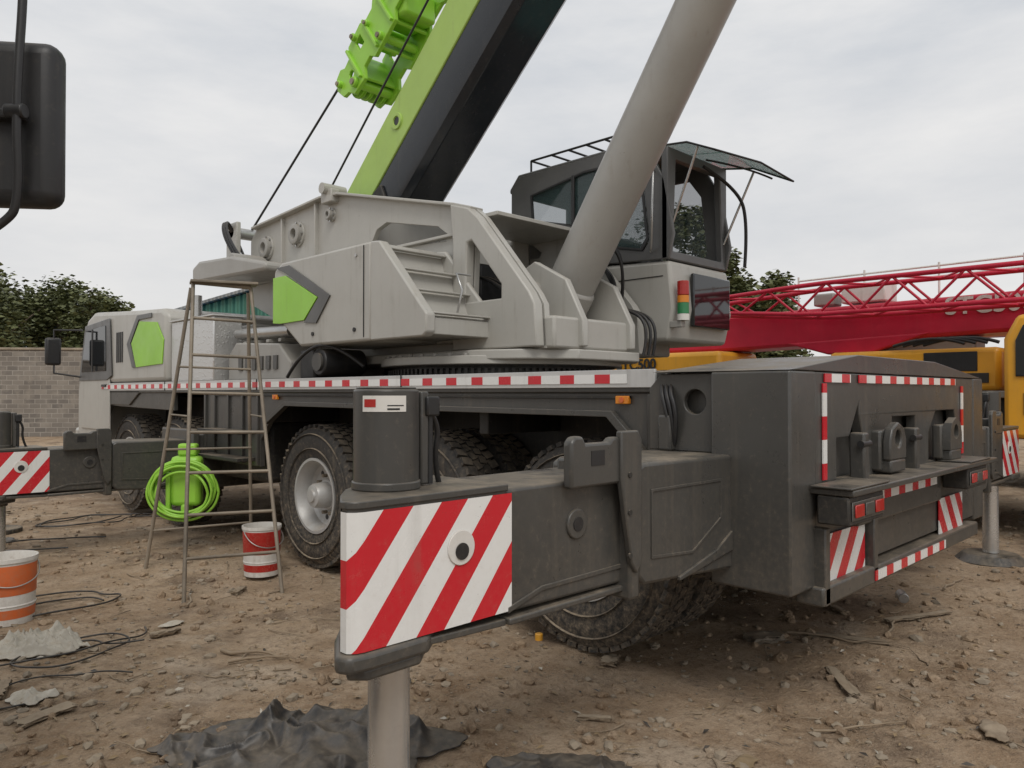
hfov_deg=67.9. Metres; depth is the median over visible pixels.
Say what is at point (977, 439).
housing
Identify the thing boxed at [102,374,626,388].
deck tape
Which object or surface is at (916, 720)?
soil clods
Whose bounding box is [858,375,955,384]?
tape top
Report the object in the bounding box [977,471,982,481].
lamp cell
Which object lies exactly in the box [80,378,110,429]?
driver door
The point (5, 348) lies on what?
wall coping
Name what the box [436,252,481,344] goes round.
stair stringer
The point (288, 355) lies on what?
engine hood
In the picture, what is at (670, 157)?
front frame
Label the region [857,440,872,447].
hinge pin
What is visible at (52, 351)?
wing mirror
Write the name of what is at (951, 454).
tow eye foot
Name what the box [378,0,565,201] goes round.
boom
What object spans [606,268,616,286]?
cab hose
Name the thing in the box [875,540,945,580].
under bar tape
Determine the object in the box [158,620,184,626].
plastic scrap
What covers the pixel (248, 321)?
step ladder
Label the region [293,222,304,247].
boss flange
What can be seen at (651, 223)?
cab grab rail
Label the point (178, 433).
front housing cap
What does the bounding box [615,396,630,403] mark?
side marker lamp
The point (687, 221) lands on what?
broadleaf tree
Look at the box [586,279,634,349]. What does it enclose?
cylinder clevis
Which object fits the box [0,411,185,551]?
outrigger
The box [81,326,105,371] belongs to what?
driver window
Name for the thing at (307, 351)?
deck hose
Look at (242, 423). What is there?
skirt rib
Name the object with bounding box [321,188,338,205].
pin retainer
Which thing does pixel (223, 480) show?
front outrigger housing
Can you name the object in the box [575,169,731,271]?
operator cab side frame
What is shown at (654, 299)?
operator cab
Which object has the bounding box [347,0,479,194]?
boom
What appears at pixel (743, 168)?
wiper arm
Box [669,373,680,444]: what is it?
hose
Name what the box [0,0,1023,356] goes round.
sky
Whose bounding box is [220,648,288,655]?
fallen stick
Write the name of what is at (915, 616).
wood plank
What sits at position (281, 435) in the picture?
mudguard
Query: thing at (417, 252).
stair tread
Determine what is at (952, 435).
tow eye
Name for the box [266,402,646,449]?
arch lip
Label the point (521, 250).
turret upper box
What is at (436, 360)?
turret base lip
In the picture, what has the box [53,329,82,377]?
mirror arm
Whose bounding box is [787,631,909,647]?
fallen stick
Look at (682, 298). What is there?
stack lamp amber
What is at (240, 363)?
louvre
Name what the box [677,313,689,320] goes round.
stack lamp base
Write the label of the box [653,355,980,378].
top cover
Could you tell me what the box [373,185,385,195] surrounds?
boom foot gusset
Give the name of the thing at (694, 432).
housing wing
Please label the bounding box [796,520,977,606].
rear bumper bar
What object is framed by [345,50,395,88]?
jib web
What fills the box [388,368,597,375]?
ring gear teeth
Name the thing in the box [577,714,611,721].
wood offcut
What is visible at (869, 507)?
lamp cell
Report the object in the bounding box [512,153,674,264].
operator cab side frame
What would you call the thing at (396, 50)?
jib web
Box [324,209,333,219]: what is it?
boss ring
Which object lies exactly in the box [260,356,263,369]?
louvre
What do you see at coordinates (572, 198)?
window divider
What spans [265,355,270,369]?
louvre
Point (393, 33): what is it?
jib pin
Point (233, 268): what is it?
counterweight
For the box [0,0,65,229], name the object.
side mirror
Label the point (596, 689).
dark litter
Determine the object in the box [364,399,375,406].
jack label mark
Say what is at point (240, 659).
fallen stick
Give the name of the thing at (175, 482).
cable reel
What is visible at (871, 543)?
hazard bracket
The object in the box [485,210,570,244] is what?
turret top plate
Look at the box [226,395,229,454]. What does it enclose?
skirt rib
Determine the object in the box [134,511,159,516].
loose cable
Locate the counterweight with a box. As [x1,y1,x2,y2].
[193,256,281,282]
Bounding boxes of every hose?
[222,222,241,253]
[223,222,235,252]
[225,221,243,253]
[286,344,364,377]
[479,276,501,289]
[485,276,501,285]
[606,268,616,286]
[614,250,623,298]
[627,308,656,355]
[628,309,651,355]
[628,310,647,354]
[660,373,673,444]
[664,373,675,439]
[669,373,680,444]
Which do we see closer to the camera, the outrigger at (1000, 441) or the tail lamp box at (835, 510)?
the tail lamp box at (835, 510)
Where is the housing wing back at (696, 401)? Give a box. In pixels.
[687,390,705,413]
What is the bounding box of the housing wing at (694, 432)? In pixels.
[650,373,710,452]
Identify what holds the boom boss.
attached to the boom at (439, 45)
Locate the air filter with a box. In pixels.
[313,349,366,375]
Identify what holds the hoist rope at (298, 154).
hanging from the jib side plate at (368, 50)
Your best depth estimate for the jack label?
2.11 m
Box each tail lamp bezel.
[852,495,883,521]
[969,468,986,485]
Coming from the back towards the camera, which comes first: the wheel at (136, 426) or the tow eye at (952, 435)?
the wheel at (136, 426)
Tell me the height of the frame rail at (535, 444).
0.600 m
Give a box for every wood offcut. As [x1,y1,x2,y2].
[0,679,12,698]
[13,701,77,727]
[149,627,180,637]
[230,586,246,593]
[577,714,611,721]
[600,654,620,666]
[829,604,849,614]
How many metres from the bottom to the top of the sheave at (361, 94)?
0.269 m
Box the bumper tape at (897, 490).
[883,477,936,497]
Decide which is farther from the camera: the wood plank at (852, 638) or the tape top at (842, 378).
the wood plank at (852, 638)
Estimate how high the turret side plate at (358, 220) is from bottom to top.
1.520 m
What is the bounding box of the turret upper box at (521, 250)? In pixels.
[440,239,528,267]
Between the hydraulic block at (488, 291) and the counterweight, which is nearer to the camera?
the hydraulic block at (488, 291)
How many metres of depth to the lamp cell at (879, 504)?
3.20 m
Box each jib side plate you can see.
[337,0,402,97]
[375,0,447,108]
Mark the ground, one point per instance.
(940, 714)
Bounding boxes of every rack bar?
[532,161,549,166]
[552,155,570,161]
[569,150,587,156]
[587,145,604,151]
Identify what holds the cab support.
on the turret
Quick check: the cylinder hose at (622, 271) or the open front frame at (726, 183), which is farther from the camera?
the open front frame at (726, 183)
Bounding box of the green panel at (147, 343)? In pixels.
[131,321,163,366]
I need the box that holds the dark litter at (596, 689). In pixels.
[14,513,1023,767]
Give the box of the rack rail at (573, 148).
[531,136,612,161]
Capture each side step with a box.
[197,428,254,434]
[198,453,254,461]
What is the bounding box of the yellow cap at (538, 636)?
[535,632,542,640]
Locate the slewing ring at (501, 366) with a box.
[388,364,614,373]
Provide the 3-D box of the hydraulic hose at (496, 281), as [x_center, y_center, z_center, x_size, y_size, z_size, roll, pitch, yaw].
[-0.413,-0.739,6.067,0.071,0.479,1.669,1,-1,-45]
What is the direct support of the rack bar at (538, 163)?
on the rack rail
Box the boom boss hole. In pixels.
[394,117,398,124]
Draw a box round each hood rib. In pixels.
[266,339,298,343]
[278,338,297,342]
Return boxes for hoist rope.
[251,89,337,229]
[332,0,428,184]
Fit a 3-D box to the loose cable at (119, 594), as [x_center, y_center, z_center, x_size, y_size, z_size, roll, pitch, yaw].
[-3.006,1.440,4.980,0.792,0.034,0.524,1,-1,-45]
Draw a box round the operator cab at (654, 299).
[529,245,730,347]
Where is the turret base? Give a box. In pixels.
[366,349,638,369]
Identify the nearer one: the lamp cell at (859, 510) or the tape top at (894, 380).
the lamp cell at (859, 510)
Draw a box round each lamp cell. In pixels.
[855,503,864,517]
[865,501,874,514]
[875,498,883,511]
[972,473,976,482]
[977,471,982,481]
[982,470,987,479]
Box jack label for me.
[363,396,405,411]
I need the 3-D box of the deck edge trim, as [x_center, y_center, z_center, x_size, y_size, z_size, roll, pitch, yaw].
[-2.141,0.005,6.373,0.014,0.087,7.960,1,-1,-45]
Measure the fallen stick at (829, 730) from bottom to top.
0.022 m
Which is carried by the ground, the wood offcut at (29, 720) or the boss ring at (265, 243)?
the wood offcut at (29, 720)
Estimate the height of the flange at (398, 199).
0.401 m
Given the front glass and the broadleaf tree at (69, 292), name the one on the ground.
the broadleaf tree at (69, 292)
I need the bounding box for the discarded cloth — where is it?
[0,620,89,659]
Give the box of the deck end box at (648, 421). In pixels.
[647,393,655,449]
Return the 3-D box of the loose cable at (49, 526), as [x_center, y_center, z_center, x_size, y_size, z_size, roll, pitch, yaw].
[-4.532,1.466,8.259,1.143,0.038,0.656,1,-1,-45]
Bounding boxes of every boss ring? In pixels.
[258,238,270,257]
[288,224,301,244]
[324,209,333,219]
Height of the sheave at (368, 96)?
0.269 m
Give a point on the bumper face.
(899, 503)
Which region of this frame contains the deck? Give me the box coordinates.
[110,370,670,392]
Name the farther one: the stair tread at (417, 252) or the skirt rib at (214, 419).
the skirt rib at (214, 419)
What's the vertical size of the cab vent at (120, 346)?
0.350 m
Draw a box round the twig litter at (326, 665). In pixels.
[0,511,1023,767]
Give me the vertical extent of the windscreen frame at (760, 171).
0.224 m
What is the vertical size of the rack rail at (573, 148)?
0.019 m
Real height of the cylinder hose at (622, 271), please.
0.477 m
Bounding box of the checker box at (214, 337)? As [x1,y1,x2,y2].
[172,316,241,381]
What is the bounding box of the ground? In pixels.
[0,436,1023,767]
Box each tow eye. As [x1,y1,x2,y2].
[883,422,905,460]
[943,417,961,449]
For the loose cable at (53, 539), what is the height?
0.031 m
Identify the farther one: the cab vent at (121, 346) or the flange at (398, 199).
the cab vent at (121, 346)
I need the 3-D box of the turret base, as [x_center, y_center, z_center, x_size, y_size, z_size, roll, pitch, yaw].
[-0.813,-0.185,6.932,1.550,0.070,4.250,1,-1,-45]
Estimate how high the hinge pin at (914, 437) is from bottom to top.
0.032 m
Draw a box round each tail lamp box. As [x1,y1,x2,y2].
[817,490,882,526]
[942,464,985,488]
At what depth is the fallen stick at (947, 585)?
5.41 m
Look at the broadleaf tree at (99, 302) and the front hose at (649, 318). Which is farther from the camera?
the broadleaf tree at (99, 302)
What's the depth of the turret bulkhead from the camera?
6.97 m
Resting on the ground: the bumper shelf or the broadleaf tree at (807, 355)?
the broadleaf tree at (807, 355)
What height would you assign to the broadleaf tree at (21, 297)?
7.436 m
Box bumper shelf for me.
[810,456,996,497]
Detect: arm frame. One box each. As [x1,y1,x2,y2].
[451,205,543,350]
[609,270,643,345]
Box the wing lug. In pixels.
[658,415,674,450]
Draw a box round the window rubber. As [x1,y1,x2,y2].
[530,168,648,250]
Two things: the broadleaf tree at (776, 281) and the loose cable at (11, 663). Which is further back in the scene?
the broadleaf tree at (776, 281)
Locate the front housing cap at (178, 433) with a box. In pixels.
[162,427,198,443]
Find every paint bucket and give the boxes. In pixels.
[0,550,39,627]
[242,522,283,577]
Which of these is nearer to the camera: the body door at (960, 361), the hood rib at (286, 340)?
the hood rib at (286, 340)
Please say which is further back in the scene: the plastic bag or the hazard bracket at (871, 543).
the hazard bracket at (871, 543)
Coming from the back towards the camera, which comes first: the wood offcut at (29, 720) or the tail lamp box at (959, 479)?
the tail lamp box at (959, 479)
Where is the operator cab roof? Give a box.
[510,151,688,203]
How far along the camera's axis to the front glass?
6.13 m
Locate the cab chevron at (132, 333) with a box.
[127,313,151,367]
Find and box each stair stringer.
[371,241,434,340]
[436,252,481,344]
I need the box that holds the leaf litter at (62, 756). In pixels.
[0,486,1023,767]
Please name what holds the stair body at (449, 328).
on the turret
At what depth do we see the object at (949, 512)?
4.43 m
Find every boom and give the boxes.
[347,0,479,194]
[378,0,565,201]
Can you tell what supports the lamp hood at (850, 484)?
on the bumper shelf
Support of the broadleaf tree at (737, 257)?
on the ground
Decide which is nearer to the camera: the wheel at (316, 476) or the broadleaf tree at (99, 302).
the wheel at (316, 476)
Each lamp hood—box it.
[810,477,889,490]
[937,456,990,462]
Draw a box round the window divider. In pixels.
[571,175,574,224]
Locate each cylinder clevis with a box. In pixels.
[526,262,587,346]
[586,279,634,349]
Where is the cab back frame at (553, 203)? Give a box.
[533,195,571,224]
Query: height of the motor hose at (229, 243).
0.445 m
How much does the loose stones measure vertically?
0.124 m
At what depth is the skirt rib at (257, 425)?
6.38 m
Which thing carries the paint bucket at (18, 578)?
on the ground
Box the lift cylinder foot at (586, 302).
[576,293,593,314]
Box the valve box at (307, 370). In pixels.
[301,349,355,377]
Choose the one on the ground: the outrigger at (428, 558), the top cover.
the outrigger at (428, 558)
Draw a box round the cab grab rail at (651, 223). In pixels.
[649,172,654,252]
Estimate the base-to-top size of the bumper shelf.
0.027 m
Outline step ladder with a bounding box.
[144,279,283,603]
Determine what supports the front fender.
attached to the driver cab body at (124, 371)
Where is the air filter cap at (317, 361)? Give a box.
[312,353,322,370]
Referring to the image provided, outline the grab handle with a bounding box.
[455,273,470,312]
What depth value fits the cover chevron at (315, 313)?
5.93 m
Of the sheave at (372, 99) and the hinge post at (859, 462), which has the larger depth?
the sheave at (372, 99)
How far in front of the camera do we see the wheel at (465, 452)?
4.90 m
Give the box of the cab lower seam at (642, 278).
[618,275,662,281]
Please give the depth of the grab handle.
5.20 m
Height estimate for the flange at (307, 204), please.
0.103 m
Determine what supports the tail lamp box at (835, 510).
attached to the bumper shelf
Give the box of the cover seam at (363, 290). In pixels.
[363,245,363,336]
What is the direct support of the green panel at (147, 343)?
attached to the driver cab body at (124, 371)
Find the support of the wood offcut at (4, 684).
on the ground
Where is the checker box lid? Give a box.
[169,314,244,322]
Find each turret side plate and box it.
[251,196,549,355]
[529,238,642,353]
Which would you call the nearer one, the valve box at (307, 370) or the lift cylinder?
the lift cylinder
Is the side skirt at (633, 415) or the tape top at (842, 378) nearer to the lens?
the tape top at (842, 378)
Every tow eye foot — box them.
[874,458,904,472]
[934,449,960,459]
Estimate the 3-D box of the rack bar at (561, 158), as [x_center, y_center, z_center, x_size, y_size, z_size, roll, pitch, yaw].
[0.566,-2.049,7.024,0.600,0.019,0.020,1,-1,-45]
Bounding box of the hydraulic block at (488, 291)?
[479,263,501,300]
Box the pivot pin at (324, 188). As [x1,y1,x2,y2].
[319,182,346,193]
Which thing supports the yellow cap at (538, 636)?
on the ground
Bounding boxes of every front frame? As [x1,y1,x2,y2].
[661,146,725,271]
[702,165,747,267]
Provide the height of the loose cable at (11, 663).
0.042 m
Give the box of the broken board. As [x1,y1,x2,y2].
[742,630,785,644]
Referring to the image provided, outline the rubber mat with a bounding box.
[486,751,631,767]
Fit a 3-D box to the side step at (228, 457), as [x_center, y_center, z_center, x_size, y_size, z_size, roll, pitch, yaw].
[-2.517,0.642,6.668,0.160,0.030,0.800,1,-1,-45]
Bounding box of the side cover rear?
[275,242,436,349]
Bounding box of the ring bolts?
[385,353,467,358]
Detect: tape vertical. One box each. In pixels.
[822,383,826,479]
[960,386,963,452]
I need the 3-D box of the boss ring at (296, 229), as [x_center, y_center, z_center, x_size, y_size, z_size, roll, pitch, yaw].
[-2.120,-1.464,7.430,0.055,0.200,0.200,1,-1,-45]
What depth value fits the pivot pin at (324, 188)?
6.95 m
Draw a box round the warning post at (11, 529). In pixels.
[6,525,22,534]
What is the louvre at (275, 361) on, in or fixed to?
attached to the engine hood at (288, 355)
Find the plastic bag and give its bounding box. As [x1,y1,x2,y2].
[5,686,58,704]
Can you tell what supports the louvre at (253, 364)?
attached to the engine hood at (288, 355)
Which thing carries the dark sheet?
on the ground
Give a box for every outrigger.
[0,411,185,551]
[334,387,732,767]
[955,391,1023,567]
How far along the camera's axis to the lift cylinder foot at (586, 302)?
5.63 m
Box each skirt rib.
[204,395,206,452]
[213,395,215,452]
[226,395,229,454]
[241,396,243,462]
[256,396,259,464]
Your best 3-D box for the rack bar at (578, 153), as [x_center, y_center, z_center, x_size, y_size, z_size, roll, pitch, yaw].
[0.707,-2.051,6.883,0.600,0.019,0.020,1,-1,-45]
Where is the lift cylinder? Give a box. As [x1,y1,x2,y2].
[552,0,736,296]
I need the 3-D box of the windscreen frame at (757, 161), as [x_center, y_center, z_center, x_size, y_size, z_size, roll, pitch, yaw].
[1.907,-1.692,5.887,0.975,0.095,0.055,0,-1,-36]
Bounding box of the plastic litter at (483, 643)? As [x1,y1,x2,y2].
[25,495,1012,766]
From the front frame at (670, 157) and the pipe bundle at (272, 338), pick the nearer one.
the front frame at (670, 157)
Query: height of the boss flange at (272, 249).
0.250 m
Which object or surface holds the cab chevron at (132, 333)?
attached to the driver cab body at (124, 371)
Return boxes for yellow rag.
[731,754,758,767]
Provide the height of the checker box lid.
0.015 m
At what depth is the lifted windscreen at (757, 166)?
6.12 m
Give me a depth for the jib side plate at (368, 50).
7.21 m
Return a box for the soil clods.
[0,496,1023,767]
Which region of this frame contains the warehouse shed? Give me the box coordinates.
[175,289,269,315]
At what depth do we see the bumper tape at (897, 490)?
3.85 m
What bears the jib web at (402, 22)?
attached to the jib side plate at (368, 50)
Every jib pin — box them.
[336,80,342,88]
[350,33,395,56]
[350,76,392,98]
[363,19,403,39]
[376,30,417,53]
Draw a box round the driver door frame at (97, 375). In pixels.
[79,318,111,380]
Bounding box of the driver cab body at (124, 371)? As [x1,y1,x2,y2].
[79,308,283,438]
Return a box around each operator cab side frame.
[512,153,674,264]
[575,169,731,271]
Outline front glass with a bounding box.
[691,273,729,330]
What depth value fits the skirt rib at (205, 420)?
7.12 m
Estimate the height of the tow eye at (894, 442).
0.178 m
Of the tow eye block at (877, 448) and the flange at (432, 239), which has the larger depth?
the flange at (432, 239)
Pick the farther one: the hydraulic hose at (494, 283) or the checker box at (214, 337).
the checker box at (214, 337)
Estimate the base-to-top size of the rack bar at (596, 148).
0.019 m
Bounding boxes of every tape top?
[824,373,850,382]
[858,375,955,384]
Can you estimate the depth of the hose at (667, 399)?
3.40 m
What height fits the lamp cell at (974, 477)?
0.052 m
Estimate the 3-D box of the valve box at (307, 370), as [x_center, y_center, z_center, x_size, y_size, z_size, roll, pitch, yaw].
[-1.531,-0.157,6.341,0.400,0.240,0.230,1,-1,-45]
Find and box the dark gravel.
[13,500,1023,765]
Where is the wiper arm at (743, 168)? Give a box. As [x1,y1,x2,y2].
[706,159,772,179]
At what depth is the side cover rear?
5.70 m
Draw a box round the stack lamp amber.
[677,295,688,302]
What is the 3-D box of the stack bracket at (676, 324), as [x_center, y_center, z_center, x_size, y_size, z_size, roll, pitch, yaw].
[1.266,-0.457,5.811,0.060,0.048,0.100,1,-1,-45]
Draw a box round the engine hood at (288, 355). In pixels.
[229,343,383,379]
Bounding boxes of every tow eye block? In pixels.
[871,429,884,470]
[932,424,943,458]
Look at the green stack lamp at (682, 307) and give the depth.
5.74 m
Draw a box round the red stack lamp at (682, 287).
[677,280,688,294]
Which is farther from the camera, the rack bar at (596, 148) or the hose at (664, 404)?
the rack bar at (596, 148)
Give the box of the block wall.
[0,350,82,436]
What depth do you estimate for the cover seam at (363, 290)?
5.45 m
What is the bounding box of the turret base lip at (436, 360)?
[381,355,620,368]
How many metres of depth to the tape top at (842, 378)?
3.33 m
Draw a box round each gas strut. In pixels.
[673,146,698,221]
[723,172,753,244]
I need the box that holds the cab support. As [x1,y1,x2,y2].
[639,344,669,357]
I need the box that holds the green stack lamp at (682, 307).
[677,302,688,313]
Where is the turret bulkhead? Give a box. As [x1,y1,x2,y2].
[377,223,446,245]
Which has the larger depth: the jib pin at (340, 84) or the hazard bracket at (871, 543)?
the jib pin at (340, 84)
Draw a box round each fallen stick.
[186,586,191,606]
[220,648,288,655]
[228,655,289,663]
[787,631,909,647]
[812,721,906,731]
[888,613,894,632]
[943,577,963,590]
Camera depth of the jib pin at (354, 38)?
7.38 m
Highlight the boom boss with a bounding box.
[391,113,401,129]
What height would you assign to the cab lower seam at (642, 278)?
0.008 m
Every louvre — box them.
[238,358,242,370]
[251,359,256,369]
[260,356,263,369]
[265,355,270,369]
[273,355,277,368]
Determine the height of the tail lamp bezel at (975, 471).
0.077 m
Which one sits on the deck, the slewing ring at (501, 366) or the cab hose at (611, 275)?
the slewing ring at (501, 366)
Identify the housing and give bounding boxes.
[199,434,266,487]
[711,370,815,596]
[965,379,982,519]
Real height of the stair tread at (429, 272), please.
0.012 m
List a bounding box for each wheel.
[115,413,164,509]
[159,416,223,524]
[279,423,352,567]
[433,428,532,477]
[524,436,725,652]
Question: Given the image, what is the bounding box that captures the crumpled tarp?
[147,699,467,767]
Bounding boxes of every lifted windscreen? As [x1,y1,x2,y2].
[669,143,721,154]
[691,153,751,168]
[728,154,785,178]
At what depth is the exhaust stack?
7.95 m
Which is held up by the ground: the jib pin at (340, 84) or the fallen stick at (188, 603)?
the fallen stick at (188, 603)
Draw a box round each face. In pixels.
[815,372,972,553]
[853,476,940,526]
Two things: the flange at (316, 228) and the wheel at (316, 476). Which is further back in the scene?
the flange at (316, 228)
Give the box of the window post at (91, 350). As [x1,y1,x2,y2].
[91,330,92,371]
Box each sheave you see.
[352,80,368,98]
[361,81,375,100]
[368,83,382,102]
[375,86,388,105]
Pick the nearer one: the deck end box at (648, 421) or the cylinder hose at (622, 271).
the deck end box at (648, 421)
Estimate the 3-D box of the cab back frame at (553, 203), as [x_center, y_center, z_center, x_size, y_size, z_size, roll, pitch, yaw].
[0.325,-1.565,7.341,0.825,0.460,0.035,1,-1,-45]
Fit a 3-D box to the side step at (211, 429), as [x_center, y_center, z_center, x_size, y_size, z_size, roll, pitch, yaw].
[-2.517,0.412,6.671,0.160,0.030,0.800,1,-1,-45]
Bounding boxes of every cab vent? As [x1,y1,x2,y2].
[116,333,117,362]
[118,332,118,362]
[120,332,120,361]
[121,332,122,361]
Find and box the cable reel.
[145,443,219,521]
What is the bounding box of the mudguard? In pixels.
[222,421,325,482]
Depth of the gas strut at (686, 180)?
5.79 m
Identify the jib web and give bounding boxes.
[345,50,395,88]
[361,19,412,60]
[378,0,427,35]
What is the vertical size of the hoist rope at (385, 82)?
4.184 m
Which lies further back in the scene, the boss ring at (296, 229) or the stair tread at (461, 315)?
the boss ring at (296, 229)
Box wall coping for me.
[0,347,82,349]
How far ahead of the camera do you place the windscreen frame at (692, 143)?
5.72 m
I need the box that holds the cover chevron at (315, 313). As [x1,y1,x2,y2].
[276,265,329,322]
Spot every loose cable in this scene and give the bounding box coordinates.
[0,626,146,667]
[0,670,132,709]
[6,536,105,549]
[32,590,121,616]
[35,513,150,527]
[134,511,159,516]
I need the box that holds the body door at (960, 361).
[923,351,977,370]
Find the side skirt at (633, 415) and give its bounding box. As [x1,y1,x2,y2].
[206,393,647,466]
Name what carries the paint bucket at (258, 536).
on the ground
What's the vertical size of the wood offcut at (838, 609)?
0.029 m
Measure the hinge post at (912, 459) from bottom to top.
0.220 m
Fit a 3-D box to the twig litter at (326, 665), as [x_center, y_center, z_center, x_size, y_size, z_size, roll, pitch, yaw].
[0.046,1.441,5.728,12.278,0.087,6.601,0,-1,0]
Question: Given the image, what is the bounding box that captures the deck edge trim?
[108,369,655,390]
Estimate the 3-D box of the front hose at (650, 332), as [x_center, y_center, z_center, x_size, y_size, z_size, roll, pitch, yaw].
[0.820,-0.426,5.898,0.037,0.434,0.630,1,-1,-45]
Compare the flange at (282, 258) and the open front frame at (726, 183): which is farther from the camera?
the flange at (282, 258)
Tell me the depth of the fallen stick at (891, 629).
4.48 m
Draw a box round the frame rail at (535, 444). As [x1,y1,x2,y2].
[165,397,616,457]
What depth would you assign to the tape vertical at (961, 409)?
4.65 m
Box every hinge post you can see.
[850,432,868,478]
[904,427,919,467]
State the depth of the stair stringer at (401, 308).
5.21 m
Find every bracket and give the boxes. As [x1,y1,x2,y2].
[226,221,240,256]
[670,320,684,327]
[815,526,829,606]
[865,518,877,582]
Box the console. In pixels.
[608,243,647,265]
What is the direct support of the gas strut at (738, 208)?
attached to the front frame at (670, 157)
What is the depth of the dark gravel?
3.84 m
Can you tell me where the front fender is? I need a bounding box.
[110,391,139,412]
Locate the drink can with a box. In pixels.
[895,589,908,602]
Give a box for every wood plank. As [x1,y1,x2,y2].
[802,630,889,645]
[823,666,861,695]
[883,609,951,622]
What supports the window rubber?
attached to the operator cab at (654, 299)
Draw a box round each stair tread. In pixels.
[391,247,445,257]
[404,267,455,276]
[418,288,469,296]
[434,311,489,318]
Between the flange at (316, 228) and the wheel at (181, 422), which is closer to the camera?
the flange at (316, 228)
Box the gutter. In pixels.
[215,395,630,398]
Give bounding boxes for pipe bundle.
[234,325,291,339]
[251,336,293,340]
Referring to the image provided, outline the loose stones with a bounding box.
[0,485,1023,767]
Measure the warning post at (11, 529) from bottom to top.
0.670 m
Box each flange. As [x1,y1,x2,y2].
[251,196,320,229]
[257,281,272,285]
[264,236,273,259]
[280,218,284,262]
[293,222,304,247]
[314,203,318,254]
[337,192,452,205]
[397,233,452,246]
[453,203,482,210]
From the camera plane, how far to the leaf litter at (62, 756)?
3.57 m
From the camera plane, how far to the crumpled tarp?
2.89 m
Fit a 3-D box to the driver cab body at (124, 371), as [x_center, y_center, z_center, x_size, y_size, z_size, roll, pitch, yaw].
[-3.684,-0.062,9.767,2.600,1.650,2.980,1,-1,-45]
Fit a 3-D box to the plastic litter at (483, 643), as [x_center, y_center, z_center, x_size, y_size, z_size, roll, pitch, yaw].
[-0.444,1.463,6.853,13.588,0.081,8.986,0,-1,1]
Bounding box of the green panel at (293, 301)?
[273,276,317,323]
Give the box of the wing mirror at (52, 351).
[45,338,60,364]
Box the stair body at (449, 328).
[394,251,487,341]
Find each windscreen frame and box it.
[666,141,714,149]
[715,148,793,181]
[725,168,791,181]
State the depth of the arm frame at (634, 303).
5.98 m
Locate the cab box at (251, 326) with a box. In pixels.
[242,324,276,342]
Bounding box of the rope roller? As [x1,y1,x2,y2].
[231,228,255,240]
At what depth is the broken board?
4.26 m
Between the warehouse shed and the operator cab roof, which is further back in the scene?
the warehouse shed
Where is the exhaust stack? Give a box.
[194,295,201,315]
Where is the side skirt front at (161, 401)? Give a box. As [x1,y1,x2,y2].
[112,393,177,410]
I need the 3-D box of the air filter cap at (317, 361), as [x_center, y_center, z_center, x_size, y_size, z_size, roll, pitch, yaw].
[-1.513,-0.172,5.914,0.020,0.140,0.140,1,-1,-45]
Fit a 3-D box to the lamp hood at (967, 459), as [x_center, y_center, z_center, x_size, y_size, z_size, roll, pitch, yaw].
[2.606,0.432,4.376,0.420,0.008,0.170,1,-1,-45]
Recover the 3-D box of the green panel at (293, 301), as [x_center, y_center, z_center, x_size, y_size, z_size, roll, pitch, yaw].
[-1.754,-0.694,6.133,0.013,0.390,0.699,1,-1,-45]
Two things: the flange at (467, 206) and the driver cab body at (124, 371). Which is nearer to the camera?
the flange at (467, 206)
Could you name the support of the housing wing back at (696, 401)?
on the outrigger at (428, 558)
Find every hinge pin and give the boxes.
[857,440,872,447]
[910,434,922,440]
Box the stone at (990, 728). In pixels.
[978,719,1009,742]
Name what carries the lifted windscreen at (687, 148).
on the operator cab at (654, 299)
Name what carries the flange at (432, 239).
attached to the turret
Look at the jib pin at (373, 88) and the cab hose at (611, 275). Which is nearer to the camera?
the cab hose at (611, 275)
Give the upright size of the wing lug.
0.160 m
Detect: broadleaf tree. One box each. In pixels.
[0,262,68,347]
[0,280,76,342]
[2,271,125,347]
[43,286,134,347]
[625,202,752,310]
[726,247,761,310]
[727,269,807,357]
[771,298,813,356]
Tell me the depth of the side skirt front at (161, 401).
8.06 m
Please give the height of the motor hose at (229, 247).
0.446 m
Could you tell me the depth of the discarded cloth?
3.99 m

